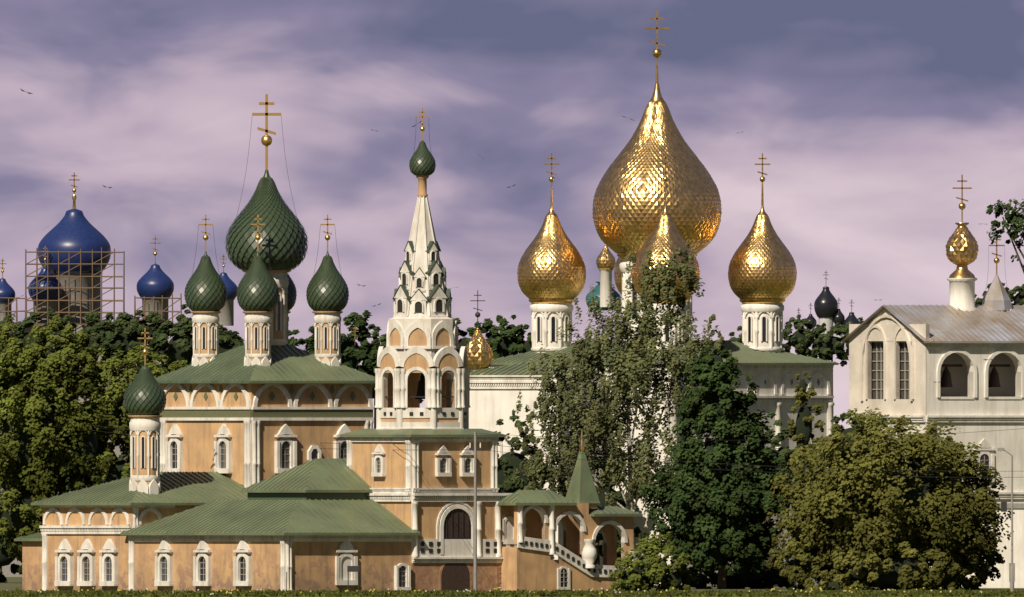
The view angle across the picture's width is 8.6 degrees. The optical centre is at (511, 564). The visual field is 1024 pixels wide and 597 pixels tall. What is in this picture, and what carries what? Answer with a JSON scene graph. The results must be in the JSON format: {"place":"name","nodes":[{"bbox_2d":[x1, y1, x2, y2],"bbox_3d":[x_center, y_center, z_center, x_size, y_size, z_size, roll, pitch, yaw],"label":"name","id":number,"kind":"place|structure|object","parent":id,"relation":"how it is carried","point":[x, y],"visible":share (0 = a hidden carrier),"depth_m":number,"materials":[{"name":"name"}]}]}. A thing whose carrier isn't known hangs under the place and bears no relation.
{"place":"outdoors","nodes":[
{"label":"outdoors","id":0,"kind":"place"},
{"bbox_2d":[0,172,237,576],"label":"blue-domed church","id":1,"kind":"structure","parent":0,"point":[73,252],"depth_m":901.24,"materials":[{"name":"metal"}]},
{"bbox_2d":[17,89,993,401],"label":"flock of birds","id":2,"kind":"object","parent":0,"point":[457,287],"visible":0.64,"depth_m":472.58},
{"bbox_2d":[0,568,1023,596],"bbox_3d":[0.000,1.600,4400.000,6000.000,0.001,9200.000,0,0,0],"label":"ground","id":3,"kind":"structure","parent":0,"point":[13,583],"depth_m":441.15,"materials":[{"name":"green plant"}]},
{"bbox_2d":[0,314,116,561],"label":"tree","id":4,"kind":"object","parent":3,"relation":"on","point":[42,429],"visible":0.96,"depth_m":478.43,"materials":[{"name":"green plant"}]},
{"bbox_2d":[0,304,244,582],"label":"trees","id":5,"kind":"object","parent":3,"relation":"on","point":[122,335],"visible":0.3,"depth_m":601.35,"materials":[{"name":"green plant"}]},
{"bbox_2d":[71,342,186,487],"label":"tree","id":6,"kind":"object","parent":3,"relation":"on","point":[112,395],"visible":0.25,"depth_m":498.65,"materials":[{"name":"green plant"}]},
{"bbox_2d":[14,94,642,591],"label":"church","id":7,"kind":"structure","parent":3,"relation":"on","point":[238,478],"depth_m":410.72,"materials":[{"name":"orange"}]},
{"bbox_2d":[223,310,531,428],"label":"trees","id":8,"kind":"object","parent":3,"relation":"on","point":[506,341],"visible":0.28,"depth_m":637.23,"materials":[{"name":"green plant"}]},
{"bbox_2d":[0,587,1023,596],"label":"grass tufts","id":9,"kind":"object","parent":3,"relation":"on","point":[820,592],"visible":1,"depth_m":355.13,"materials":[{"name":"green plant"}]},
{"bbox_2d":[87,425,1023,590],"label":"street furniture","id":10,"kind":"object","parent":3,"relation":"on","point":[1003,509],"visible":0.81,"depth_m":392.00,"materials":[{"name":"metal"}]},
{"bbox_2d":[505,242,731,550],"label":"birch","id":11,"kind":"object","parent":3,"relation":"on","point":[625,384],"visible":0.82,"depth_m":481.11,"materials":[{"name":"green plant"}]},
{"bbox_2d":[608,532,692,590],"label":"bush","id":12,"kind":"object","parent":3,"relation":"on","point":[647,570],"visible":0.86,"depth_m":409.26,"materials":[{"name":"green plant"}]},
{"bbox_2d":[494,410,887,566],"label":"trees","id":13,"kind":"object","parent":3,"relation":"on","point":[508,465],"visible":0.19,"depth_m":505.29,"materials":[{"name":"green plant"}]},
{"bbox_2d":[638,340,791,588],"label":"dark tree","id":14,"kind":"object","parent":3,"relation":"on","point":[716,518],"visible":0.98,"depth_m":444.39,"materials":[{"name":"green plant"}]},
{"bbox_2d":[686,558,792,588],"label":"hedge","id":15,"kind":"object","parent":3,"relation":"on","point":[767,578],"visible":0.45,"depth_m":451.14,"materials":[{"name":"green plant"}]},
{"bbox_2d":[466,10,1023,587],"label":"monastery","id":16,"kind":"structure","parent":3,"relation":"on","point":[656,190],"depth_m":518.86,"materials":[{"name":"gold"},{"name":"white plaster"},{"name":"painted metal"}]},
{"bbox_2d":[784,371,825,531],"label":"tree","id":17,"kind":"object","parent":3,"relation":"on","point":[801,428],"visible":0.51,"depth_m":499.64,"materials":[{"name":"green plant"}]},
{"bbox_2d":[729,283,1023,395],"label":"trees","id":18,"kind":"object","parent":3,"relation":"on","point":[828,345],"visible":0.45,"depth_m":760.27,"materials":[{"name":"green plant"}]},
{"bbox_2d":[763,407,1014,589],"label":"round tree","id":19,"kind":"object","parent":3,"relation":"on","point":[881,526],"visible":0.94,"depth_m":429.28,"materials":[{"name":"green plant"}]},
{"bbox_2d":[985,199,1023,272],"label":"corner tree","id":20,"kind":"object","parent":3,"relation":"on","point":[1013,217],"visible":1,"depth_m":424.65,"materials":[{"name":"green plant"}]},
{"bbox_2d":[0,0,1023,546],"label":"sky","id":21,"kind":"structure","parent":0,"point":[866,117],"materials":[{"name":"purple"}]},
{"bbox_2d":[794,272,859,348],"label":"domes","id":22,"kind":"structure","parent":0,"point":[828,312],"depth_m":1498.75,"materials":[{"name":"dark painted metal"},{"name":"gold"},{"name":"white plaster"}]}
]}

